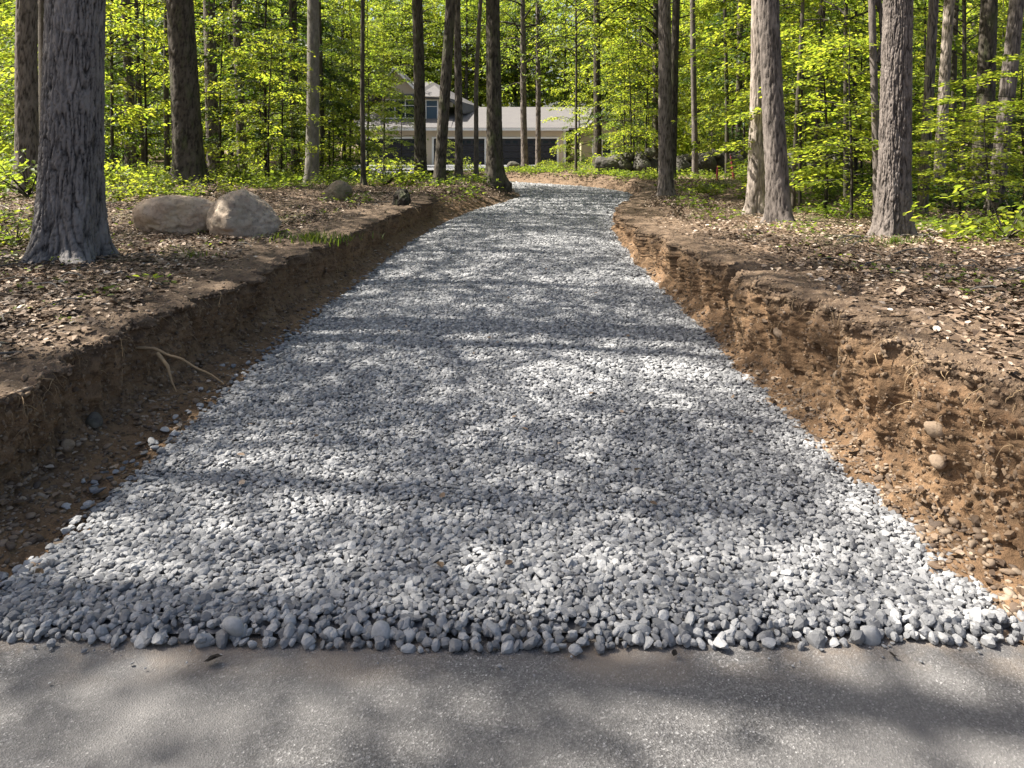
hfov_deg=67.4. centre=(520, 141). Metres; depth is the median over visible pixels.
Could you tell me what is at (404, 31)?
forest tree
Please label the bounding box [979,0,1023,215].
forest tree
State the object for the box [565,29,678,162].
young tree
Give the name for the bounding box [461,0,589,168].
forest tree
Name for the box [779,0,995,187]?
young tree
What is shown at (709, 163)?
wall boulder
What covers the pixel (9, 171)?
shrub
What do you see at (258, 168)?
shrub
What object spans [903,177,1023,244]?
shrub
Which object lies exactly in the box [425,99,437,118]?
window
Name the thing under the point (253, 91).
young tree
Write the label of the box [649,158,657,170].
wall boulder
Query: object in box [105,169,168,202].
shrub
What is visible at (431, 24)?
forest tree
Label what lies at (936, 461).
embedded stone
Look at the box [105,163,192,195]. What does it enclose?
shrub
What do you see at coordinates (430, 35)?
forest tree
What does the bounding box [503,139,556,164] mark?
garage door
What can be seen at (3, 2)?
forest tree
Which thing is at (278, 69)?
young tree
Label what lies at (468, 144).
garage door
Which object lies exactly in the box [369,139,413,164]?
garage door
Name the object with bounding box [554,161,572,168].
shrub
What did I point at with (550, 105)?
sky
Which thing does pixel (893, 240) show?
grass tuft
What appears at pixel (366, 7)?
forest tree
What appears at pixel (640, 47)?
forest tree
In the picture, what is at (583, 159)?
shrub
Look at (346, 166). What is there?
shrub
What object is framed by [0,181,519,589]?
dirt bank
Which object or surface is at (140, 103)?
forest tree
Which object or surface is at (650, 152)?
wall boulder
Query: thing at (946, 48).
forest tree
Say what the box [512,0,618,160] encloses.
forest tree
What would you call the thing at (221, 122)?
forest tree
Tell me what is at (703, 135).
young tree
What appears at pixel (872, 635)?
edge stone
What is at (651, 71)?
forest tree
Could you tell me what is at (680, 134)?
distant woods
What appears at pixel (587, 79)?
forest tree
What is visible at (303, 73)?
forest tree
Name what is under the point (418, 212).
fine roots
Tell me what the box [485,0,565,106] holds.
forest tree
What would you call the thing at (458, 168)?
forest tree
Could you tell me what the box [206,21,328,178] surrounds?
young tree
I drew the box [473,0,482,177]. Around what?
forest tree
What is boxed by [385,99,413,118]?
window
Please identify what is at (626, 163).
wall boulder
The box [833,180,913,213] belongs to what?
shrub
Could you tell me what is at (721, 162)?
wall boulder
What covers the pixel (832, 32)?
forest tree
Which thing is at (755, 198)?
forest tree
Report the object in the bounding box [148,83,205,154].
young tree
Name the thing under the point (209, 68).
forest tree
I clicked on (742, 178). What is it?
shrub
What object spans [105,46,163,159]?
young tree
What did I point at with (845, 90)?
forest tree
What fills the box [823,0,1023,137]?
young tree
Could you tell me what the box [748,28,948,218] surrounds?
young tree
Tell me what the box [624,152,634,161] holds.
wall boulder
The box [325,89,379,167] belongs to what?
young tree
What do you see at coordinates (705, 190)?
shrub
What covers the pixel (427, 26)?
forest tree
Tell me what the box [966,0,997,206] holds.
forest tree
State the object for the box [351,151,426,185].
shrub
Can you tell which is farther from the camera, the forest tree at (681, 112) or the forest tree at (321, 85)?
the forest tree at (681, 112)
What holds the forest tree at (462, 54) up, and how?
on the forest ground
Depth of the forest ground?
11.97 m
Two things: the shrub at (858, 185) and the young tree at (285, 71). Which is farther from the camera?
the young tree at (285, 71)
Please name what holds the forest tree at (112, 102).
on the forest ground
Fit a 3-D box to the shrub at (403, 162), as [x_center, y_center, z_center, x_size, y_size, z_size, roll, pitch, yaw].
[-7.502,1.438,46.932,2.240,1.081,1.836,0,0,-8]
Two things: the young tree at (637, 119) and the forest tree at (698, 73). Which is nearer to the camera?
the young tree at (637, 119)
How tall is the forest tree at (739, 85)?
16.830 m
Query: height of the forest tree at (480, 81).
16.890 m
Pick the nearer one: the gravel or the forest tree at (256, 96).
the gravel
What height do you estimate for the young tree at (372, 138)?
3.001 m
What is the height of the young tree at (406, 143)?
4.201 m
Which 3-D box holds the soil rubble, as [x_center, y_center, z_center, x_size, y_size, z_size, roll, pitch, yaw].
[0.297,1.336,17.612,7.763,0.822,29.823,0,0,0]
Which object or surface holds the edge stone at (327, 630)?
on the gravel
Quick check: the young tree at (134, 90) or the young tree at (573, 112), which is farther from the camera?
the young tree at (134, 90)
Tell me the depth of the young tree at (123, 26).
20.29 m
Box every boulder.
[132,195,212,234]
[206,189,281,240]
[323,180,352,201]
[506,161,520,167]
[595,156,617,174]
[608,155,620,160]
[615,154,632,173]
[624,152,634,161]
[632,151,651,173]
[644,148,655,158]
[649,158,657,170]
[676,155,691,174]
[681,154,691,162]
[698,152,716,173]
[710,149,722,159]
[716,150,724,173]
[729,152,746,174]
[738,150,747,157]
[788,153,804,172]
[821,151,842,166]
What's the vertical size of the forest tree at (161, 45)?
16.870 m
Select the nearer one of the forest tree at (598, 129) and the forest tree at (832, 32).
the forest tree at (598, 129)
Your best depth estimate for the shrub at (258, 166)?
31.52 m
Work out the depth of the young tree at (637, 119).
46.23 m
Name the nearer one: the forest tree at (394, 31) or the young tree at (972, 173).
the young tree at (972, 173)
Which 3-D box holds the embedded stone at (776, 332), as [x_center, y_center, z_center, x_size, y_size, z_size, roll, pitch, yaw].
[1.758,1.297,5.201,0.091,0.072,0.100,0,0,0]
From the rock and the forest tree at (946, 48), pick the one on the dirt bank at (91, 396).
the rock
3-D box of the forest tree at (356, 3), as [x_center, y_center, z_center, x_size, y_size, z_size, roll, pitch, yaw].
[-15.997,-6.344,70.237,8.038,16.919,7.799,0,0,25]
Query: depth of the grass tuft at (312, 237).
8.95 m
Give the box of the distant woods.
[2,0,1023,159]
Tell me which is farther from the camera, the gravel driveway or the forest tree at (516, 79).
the forest tree at (516, 79)
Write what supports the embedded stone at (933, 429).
in the dirt bank at (960, 447)
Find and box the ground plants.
[0,156,1023,321]
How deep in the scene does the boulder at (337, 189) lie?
15.02 m
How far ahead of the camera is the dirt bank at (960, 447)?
4.26 m
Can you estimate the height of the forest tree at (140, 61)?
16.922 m
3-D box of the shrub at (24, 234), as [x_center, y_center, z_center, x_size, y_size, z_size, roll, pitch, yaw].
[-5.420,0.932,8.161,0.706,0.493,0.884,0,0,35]
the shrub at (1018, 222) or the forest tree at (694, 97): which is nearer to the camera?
the shrub at (1018, 222)
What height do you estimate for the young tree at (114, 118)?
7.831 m
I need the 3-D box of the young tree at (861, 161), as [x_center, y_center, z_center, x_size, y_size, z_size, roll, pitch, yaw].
[9.781,-1.241,22.443,3.388,5.084,3.526,0,0,5]
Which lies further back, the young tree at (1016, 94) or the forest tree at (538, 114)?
the forest tree at (538, 114)
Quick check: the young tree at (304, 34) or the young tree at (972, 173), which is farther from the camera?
the young tree at (304, 34)
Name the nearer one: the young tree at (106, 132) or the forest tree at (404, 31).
the young tree at (106, 132)
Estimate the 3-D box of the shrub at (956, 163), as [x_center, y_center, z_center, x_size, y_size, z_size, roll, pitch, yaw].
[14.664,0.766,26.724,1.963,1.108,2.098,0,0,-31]
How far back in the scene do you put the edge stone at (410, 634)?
2.60 m
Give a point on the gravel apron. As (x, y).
(448, 166)
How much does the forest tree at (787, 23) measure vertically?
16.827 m
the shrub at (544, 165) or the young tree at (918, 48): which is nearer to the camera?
the young tree at (918, 48)
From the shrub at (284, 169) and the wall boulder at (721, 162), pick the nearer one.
the shrub at (284, 169)
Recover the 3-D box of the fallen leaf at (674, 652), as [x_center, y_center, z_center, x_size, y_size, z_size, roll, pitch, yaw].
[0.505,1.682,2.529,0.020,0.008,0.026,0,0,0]
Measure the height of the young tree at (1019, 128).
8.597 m
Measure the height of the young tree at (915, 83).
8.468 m
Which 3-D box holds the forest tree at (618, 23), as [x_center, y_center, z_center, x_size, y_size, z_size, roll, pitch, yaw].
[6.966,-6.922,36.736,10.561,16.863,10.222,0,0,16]
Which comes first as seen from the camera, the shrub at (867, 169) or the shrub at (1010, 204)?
the shrub at (1010, 204)
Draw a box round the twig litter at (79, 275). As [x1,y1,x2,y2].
[0,183,1023,354]
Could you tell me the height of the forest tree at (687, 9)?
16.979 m
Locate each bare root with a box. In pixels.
[135,346,223,383]
[156,352,176,391]
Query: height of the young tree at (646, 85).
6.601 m
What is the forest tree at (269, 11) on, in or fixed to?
on the forest ground
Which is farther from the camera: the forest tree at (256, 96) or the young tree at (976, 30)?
the forest tree at (256, 96)
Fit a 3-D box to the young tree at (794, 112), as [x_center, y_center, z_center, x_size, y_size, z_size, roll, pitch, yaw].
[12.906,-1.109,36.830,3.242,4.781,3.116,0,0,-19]
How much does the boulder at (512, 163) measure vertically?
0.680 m
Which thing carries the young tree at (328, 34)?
on the forest ground
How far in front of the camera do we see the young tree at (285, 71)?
48.79 m
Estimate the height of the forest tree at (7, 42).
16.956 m
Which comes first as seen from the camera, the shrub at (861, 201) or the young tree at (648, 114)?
the shrub at (861, 201)
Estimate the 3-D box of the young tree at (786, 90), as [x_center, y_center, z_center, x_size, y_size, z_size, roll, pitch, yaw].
[8.591,-1.270,22.986,3.134,5.273,3.572,0,0,24]
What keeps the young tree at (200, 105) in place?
on the forest ground
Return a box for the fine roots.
[4,210,1023,473]
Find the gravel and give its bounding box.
[0,181,1023,683]
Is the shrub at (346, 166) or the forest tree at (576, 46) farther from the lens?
the forest tree at (576, 46)
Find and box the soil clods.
[0,179,1023,551]
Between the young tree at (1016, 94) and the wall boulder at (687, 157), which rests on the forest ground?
the young tree at (1016, 94)
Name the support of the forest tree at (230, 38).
on the forest ground
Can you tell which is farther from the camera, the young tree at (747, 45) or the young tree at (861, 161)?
the young tree at (861, 161)
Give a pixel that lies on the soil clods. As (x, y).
(976, 519)
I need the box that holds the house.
[354,67,621,165]
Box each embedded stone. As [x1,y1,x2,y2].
[60,439,74,452]
[85,412,102,428]
[773,327,781,338]
[924,421,943,437]
[929,454,946,468]
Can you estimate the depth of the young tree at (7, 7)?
31.50 m
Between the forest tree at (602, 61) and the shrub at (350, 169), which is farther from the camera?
the forest tree at (602, 61)
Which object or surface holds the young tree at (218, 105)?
on the forest ground
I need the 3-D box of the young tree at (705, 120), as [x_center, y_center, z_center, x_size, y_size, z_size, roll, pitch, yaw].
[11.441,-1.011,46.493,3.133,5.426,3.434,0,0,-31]
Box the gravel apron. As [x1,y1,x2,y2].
[347,164,545,169]
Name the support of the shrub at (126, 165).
on the forest ground
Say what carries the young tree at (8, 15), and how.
on the forest ground
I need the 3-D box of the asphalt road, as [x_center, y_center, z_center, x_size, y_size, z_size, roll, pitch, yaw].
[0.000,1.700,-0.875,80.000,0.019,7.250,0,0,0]
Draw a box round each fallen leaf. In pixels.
[204,654,222,661]
[671,649,677,655]
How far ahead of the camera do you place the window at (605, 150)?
57.36 m
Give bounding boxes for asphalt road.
[0,632,1023,767]
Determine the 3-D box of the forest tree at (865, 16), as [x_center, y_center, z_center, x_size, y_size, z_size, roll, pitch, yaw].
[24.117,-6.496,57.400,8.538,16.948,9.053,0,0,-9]
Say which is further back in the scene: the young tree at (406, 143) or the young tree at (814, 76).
the young tree at (814, 76)
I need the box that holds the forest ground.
[0,143,1023,309]
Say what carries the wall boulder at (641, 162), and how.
on the forest ground
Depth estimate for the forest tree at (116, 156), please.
57.76 m
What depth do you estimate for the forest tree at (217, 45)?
63.06 m
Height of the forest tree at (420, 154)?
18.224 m
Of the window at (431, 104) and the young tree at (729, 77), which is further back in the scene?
the window at (431, 104)
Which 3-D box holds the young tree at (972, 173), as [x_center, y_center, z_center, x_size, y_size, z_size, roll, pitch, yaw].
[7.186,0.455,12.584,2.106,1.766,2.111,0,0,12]
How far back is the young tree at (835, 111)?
35.44 m
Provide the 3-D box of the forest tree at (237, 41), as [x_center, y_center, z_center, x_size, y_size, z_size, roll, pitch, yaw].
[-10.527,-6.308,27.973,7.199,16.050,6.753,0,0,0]
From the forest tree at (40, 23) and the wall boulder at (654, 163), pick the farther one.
the wall boulder at (654, 163)
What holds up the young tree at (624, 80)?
on the forest ground
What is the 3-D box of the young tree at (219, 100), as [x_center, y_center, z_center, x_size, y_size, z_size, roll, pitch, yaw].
[-8.825,-1.515,22.476,3.446,5.401,3.455,0,0,17]
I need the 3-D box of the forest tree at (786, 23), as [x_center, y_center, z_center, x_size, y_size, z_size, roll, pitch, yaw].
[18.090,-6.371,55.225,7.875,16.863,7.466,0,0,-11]
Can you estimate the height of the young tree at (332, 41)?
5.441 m
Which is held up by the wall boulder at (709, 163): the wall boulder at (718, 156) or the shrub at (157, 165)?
the wall boulder at (718, 156)
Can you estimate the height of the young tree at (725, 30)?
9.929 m
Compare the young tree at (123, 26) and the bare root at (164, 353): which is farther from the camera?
the young tree at (123, 26)
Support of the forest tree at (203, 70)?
on the forest ground
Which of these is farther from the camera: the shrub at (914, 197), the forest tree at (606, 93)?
the forest tree at (606, 93)
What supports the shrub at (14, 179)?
on the forest ground
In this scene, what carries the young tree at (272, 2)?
on the forest ground
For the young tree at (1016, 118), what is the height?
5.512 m
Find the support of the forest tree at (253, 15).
on the forest ground
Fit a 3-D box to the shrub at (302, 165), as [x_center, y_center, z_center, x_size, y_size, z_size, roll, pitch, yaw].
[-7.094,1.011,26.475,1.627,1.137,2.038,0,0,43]
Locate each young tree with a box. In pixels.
[0,0,132,145]
[0,0,158,155]
[0,1,153,171]
[0,1,170,147]
[0,5,14,145]
[0,9,14,157]
[0,40,14,156]
[0,49,14,156]
[0,61,14,155]
[1,86,14,151]
[104,0,225,170]
[104,5,170,163]
[104,13,171,158]
[104,60,124,147]
[105,35,162,152]
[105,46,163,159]
[148,47,231,152]
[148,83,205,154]
[151,9,290,176]
[163,0,357,175]
[170,56,247,160]
[200,0,324,165]
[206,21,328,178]
[221,38,305,166]
[228,30,333,176]
[230,22,342,162]
[243,47,335,163]
[278,20,375,175]
[278,51,343,151]
[279,32,393,174]
[299,78,371,171]
[319,4,404,168]
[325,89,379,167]
[369,126,393,170]
[370,93,428,174]
[446,140,454,165]
[542,61,621,163]
[561,112,603,158]
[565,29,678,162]
[585,2,686,155]
[589,36,657,154]
[602,97,644,154]
[603,31,702,149]
[605,79,651,154]
[609,39,690,154]
[671,0,853,179]
[678,0,750,148]
[678,0,808,151]
[678,17,786,141]
[690,86,734,154]
[691,73,747,151]
[692,0,870,165]
[703,17,923,212]
[704,0,842,149]
[712,0,912,208]
[719,0,841,153]
[748,26,863,183]
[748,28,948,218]
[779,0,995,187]
[781,0,959,175]
[783,1,880,148]
[783,24,869,150]
[785,72,813,140]
[785,72,839,145]
[798,10,920,182]
[804,74,867,150]
[811,2,971,143]
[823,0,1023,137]
[851,7,974,144]
[867,3,995,137]
[867,21,974,163]
[875,97,1023,224]
[911,116,1022,217]
[912,1,1018,150]
[912,45,976,166]
[912,54,1023,213]
[913,1,1023,148]
[922,40,1023,152]
[949,0,1023,146]
[957,30,1021,143]
[971,40,1023,154]
[973,30,1023,153]
[1013,78,1023,144]
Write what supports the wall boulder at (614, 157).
on the wall boulder at (603, 162)
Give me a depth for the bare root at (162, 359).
4.88 m
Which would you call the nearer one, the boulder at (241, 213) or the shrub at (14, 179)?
the boulder at (241, 213)
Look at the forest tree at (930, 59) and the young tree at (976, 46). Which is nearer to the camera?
the forest tree at (930, 59)
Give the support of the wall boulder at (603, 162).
on the forest ground
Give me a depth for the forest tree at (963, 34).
18.46 m
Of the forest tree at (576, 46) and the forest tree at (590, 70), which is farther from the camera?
the forest tree at (590, 70)
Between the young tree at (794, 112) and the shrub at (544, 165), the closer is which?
the shrub at (544, 165)
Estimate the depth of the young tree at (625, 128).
50.59 m
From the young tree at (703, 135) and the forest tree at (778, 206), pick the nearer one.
the forest tree at (778, 206)
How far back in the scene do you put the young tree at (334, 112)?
23.98 m
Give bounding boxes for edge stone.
[222,616,243,636]
[322,626,338,643]
[371,620,389,639]
[403,628,415,643]
[860,625,880,645]
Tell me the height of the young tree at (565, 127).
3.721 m
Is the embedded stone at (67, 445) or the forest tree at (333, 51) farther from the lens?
the forest tree at (333, 51)
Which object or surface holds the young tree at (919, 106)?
on the forest ground
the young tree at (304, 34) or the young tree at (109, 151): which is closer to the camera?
the young tree at (109, 151)
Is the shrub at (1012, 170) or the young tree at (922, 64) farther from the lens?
the young tree at (922, 64)
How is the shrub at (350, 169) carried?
on the forest ground
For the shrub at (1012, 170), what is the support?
on the forest ground
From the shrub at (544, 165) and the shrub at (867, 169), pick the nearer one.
the shrub at (867, 169)
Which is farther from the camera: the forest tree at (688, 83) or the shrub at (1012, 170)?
the forest tree at (688, 83)
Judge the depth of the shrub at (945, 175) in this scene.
21.90 m
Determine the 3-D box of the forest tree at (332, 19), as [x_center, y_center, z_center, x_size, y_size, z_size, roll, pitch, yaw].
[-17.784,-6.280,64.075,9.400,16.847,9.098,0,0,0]
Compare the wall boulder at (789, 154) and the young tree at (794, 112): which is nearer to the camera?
the wall boulder at (789, 154)
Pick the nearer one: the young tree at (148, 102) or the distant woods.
the young tree at (148, 102)
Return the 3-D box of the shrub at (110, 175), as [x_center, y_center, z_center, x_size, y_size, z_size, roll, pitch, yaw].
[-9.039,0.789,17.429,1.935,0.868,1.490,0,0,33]
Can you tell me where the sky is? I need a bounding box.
[3,0,1018,142]
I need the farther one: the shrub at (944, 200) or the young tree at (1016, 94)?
the young tree at (1016, 94)
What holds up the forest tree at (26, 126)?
on the forest ground
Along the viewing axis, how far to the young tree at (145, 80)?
24.25 m
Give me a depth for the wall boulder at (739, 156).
29.94 m
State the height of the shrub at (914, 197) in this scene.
1.013 m
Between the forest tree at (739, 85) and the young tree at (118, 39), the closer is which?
the forest tree at (739, 85)
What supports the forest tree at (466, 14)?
on the forest ground
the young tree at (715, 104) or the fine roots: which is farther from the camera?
the young tree at (715, 104)
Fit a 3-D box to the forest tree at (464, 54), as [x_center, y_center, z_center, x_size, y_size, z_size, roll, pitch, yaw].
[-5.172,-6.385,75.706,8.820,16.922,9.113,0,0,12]
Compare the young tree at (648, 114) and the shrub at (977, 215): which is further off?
the young tree at (648, 114)
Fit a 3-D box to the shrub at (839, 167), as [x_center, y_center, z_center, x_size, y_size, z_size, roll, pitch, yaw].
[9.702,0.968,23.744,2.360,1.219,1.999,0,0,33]
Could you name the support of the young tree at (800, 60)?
on the forest ground
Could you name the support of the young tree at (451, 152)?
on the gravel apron
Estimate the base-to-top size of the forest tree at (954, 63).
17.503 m
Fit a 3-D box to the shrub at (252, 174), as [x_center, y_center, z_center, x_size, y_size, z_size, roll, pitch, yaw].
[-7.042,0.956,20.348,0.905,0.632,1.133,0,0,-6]
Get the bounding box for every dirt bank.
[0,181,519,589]
[506,172,1023,645]
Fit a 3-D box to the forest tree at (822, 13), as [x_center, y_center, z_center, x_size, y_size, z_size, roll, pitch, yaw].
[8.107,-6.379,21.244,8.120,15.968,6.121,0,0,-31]
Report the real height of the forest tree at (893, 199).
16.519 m
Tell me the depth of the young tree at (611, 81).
40.22 m
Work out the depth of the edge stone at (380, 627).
2.60 m
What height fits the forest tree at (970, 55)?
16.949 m
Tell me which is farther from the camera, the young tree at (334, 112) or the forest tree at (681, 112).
the forest tree at (681, 112)
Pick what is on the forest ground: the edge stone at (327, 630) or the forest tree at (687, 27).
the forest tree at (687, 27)
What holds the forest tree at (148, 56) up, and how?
on the forest ground
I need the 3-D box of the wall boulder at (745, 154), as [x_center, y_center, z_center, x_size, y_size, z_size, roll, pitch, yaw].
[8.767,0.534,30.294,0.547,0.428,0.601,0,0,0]
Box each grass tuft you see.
[161,248,235,259]
[251,229,384,246]
[844,233,951,245]
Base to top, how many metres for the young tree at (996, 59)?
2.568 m
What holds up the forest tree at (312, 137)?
on the forest ground
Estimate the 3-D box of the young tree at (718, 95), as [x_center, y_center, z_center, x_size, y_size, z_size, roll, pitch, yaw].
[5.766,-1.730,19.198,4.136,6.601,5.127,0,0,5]
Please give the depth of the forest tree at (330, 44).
75.98 m
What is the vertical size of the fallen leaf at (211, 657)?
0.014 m
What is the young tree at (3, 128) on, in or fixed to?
on the forest ground
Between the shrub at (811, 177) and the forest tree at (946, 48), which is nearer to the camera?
the forest tree at (946, 48)
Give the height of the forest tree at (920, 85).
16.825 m
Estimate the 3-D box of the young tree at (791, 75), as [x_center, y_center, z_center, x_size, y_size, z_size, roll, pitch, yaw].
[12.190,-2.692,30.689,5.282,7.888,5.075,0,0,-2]
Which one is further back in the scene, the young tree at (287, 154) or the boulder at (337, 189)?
the young tree at (287, 154)
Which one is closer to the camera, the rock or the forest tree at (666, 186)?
the rock
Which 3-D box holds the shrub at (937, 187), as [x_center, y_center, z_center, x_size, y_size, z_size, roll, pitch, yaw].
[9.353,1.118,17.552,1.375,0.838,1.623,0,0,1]
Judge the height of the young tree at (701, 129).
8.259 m
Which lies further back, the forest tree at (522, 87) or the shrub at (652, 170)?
the forest tree at (522, 87)
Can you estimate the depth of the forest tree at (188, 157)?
18.21 m
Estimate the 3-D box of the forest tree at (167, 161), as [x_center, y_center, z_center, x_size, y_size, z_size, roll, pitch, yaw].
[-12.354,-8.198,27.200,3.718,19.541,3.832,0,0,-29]
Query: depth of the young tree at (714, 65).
31.34 m
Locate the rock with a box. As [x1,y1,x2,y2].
[392,188,411,205]
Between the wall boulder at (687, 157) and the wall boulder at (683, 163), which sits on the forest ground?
the wall boulder at (683, 163)
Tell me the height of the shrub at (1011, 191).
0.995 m
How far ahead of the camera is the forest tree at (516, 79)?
75.93 m
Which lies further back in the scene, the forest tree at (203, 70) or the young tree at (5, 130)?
the forest tree at (203, 70)
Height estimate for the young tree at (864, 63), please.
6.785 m
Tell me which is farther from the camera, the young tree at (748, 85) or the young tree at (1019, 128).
the young tree at (1019, 128)
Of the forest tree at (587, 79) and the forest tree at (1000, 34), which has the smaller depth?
the forest tree at (1000, 34)
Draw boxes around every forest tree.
[0,0,14,160]
[0,0,15,128]
[7,0,38,192]
[19,0,119,266]
[38,0,43,128]
[104,0,161,163]
[105,0,161,163]
[105,0,167,171]
[108,0,234,161]
[113,0,288,68]
[121,0,136,170]
[134,0,144,170]
[139,0,288,164]
[141,0,266,115]
[141,1,200,93]
[147,1,252,131]
[163,0,170,175]
[165,0,214,185]
[197,40,245,157]
[203,0,218,178]
[219,0,306,160]
[224,0,285,154]
[231,0,335,165]
[232,0,247,174]
[256,0,326,156]
[266,0,360,128]
[276,0,370,94]
[289,0,300,171]
[298,0,355,155]
[302,0,319,182]
[305,0,380,161]
[319,0,322,175]
[328,0,409,111]
[328,20,405,165]
[346,11,428,172]
[355,0,452,116]
[359,0,367,185]
[371,0,432,82]
[377,0,474,86]
[377,6,453,84]
[378,0,444,84]
[412,0,428,179]
[412,0,518,106]
[424,0,507,103]
[425,4,485,98]
[431,0,454,185]
[452,1,530,106]
[453,0,463,179]
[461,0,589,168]
[471,0,557,105]
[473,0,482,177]
[482,0,511,191]
[483,0,553,106]
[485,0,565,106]
[500,0,580,168]
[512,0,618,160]
[526,0,628,170]
[541,0,653,166]
[554,0,618,106]
[556,9,632,125]
[565,0,781,158]
[570,0,652,149]
[573,8,650,124]
[587,0,688,151]
[631,15,688,108]
[649,0,731,146]
[649,4,717,154]
[656,0,677,206]
[670,0,785,95]
[671,0,679,181]
[671,0,749,149]
[671,0,794,136]
[690,0,699,177]
[697,6,748,134]
[716,0,815,123]
[721,2,838,95]
[723,0,729,177]
[735,0,742,151]
[742,0,764,214]
[757,0,795,223]
[780,0,927,209]
[789,0,876,120]
[790,0,882,83]
[791,0,804,210]
[812,0,825,191]
[860,0,957,123]
[867,0,919,238]
[868,0,882,218]
[912,0,1023,193]
[913,0,938,216]
[913,0,1023,162]
[914,0,1023,158]
[930,0,954,196]
[949,0,958,181]
[960,6,1023,67]
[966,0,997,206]
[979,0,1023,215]
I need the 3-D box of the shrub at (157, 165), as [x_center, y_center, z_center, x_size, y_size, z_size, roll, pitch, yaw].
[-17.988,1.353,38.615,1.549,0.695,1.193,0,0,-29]
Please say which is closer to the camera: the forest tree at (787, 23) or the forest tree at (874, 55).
the forest tree at (874, 55)
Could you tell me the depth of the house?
60.12 m
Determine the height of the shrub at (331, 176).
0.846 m
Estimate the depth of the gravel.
3.57 m
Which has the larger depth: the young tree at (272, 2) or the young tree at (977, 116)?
the young tree at (272, 2)
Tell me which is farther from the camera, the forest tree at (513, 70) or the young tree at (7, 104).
the forest tree at (513, 70)
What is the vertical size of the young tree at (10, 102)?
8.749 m
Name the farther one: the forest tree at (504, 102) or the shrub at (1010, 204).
the forest tree at (504, 102)
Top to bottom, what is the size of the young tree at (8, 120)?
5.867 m
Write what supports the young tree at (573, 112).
on the forest ground
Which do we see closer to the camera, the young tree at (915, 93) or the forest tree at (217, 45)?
the young tree at (915, 93)
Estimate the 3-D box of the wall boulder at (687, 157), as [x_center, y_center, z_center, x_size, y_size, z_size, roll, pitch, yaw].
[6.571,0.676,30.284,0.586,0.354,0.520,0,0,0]
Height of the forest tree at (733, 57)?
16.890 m
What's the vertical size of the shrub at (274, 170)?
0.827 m
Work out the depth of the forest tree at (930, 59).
14.14 m
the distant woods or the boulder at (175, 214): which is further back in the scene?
the distant woods
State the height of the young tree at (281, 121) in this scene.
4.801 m
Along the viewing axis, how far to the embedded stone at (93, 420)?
4.27 m
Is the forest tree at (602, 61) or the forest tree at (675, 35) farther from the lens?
the forest tree at (602, 61)
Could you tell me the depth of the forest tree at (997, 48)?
37.84 m
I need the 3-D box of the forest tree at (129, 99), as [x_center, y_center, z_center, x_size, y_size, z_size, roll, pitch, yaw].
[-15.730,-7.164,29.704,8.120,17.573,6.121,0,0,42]
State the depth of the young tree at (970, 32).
32.39 m
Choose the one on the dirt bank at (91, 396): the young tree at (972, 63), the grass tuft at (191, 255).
the grass tuft at (191, 255)
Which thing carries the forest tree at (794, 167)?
on the forest ground
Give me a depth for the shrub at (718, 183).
22.00 m
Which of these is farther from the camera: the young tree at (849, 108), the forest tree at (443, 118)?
the forest tree at (443, 118)
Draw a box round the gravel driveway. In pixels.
[0,170,1012,636]
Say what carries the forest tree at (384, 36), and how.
on the forest ground
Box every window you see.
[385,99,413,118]
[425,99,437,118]
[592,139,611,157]
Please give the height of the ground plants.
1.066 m
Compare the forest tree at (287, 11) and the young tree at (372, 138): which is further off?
the forest tree at (287, 11)
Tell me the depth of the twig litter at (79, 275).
6.90 m
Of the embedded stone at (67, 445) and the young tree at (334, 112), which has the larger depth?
the young tree at (334, 112)
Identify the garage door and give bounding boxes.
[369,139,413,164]
[434,139,483,163]
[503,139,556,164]
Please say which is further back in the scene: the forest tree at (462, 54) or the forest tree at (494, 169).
the forest tree at (462, 54)
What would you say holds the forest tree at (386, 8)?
on the forest ground
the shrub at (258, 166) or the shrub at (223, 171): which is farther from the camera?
the shrub at (258, 166)
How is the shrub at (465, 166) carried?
on the gravel apron
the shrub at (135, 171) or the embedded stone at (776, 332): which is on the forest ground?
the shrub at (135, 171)
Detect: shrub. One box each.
[0,144,37,200]
[0,157,12,189]
[0,207,32,247]
[104,154,158,173]
[104,157,158,188]
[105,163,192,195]
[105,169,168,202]
[108,163,158,185]
[149,162,163,170]
[184,168,244,195]
[204,153,287,183]
[236,165,273,183]
[238,155,291,177]
[248,160,274,171]
[248,161,277,172]
[257,163,304,179]
[283,161,343,175]
[307,160,358,185]
[323,159,377,178]
[324,160,373,174]
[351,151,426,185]
[381,156,413,168]
[454,157,480,168]
[535,160,551,169]
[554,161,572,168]
[577,154,592,165]
[634,167,657,176]
[692,179,722,193]
[695,176,733,188]
[734,171,746,187]
[789,164,849,184]
[789,168,872,195]
[796,171,854,200]
[797,154,872,179]
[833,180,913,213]
[858,161,872,178]
[861,172,946,204]
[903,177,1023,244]
[912,162,956,183]
[912,176,962,196]
[912,177,982,210]
[915,148,971,173]
[942,207,1013,239]
[949,172,1022,214]
[983,186,1022,209]
[1007,165,1022,180]
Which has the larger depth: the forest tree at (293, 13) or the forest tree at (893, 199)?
the forest tree at (293, 13)
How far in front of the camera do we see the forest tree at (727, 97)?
26.93 m
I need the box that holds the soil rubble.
[0,178,1023,616]

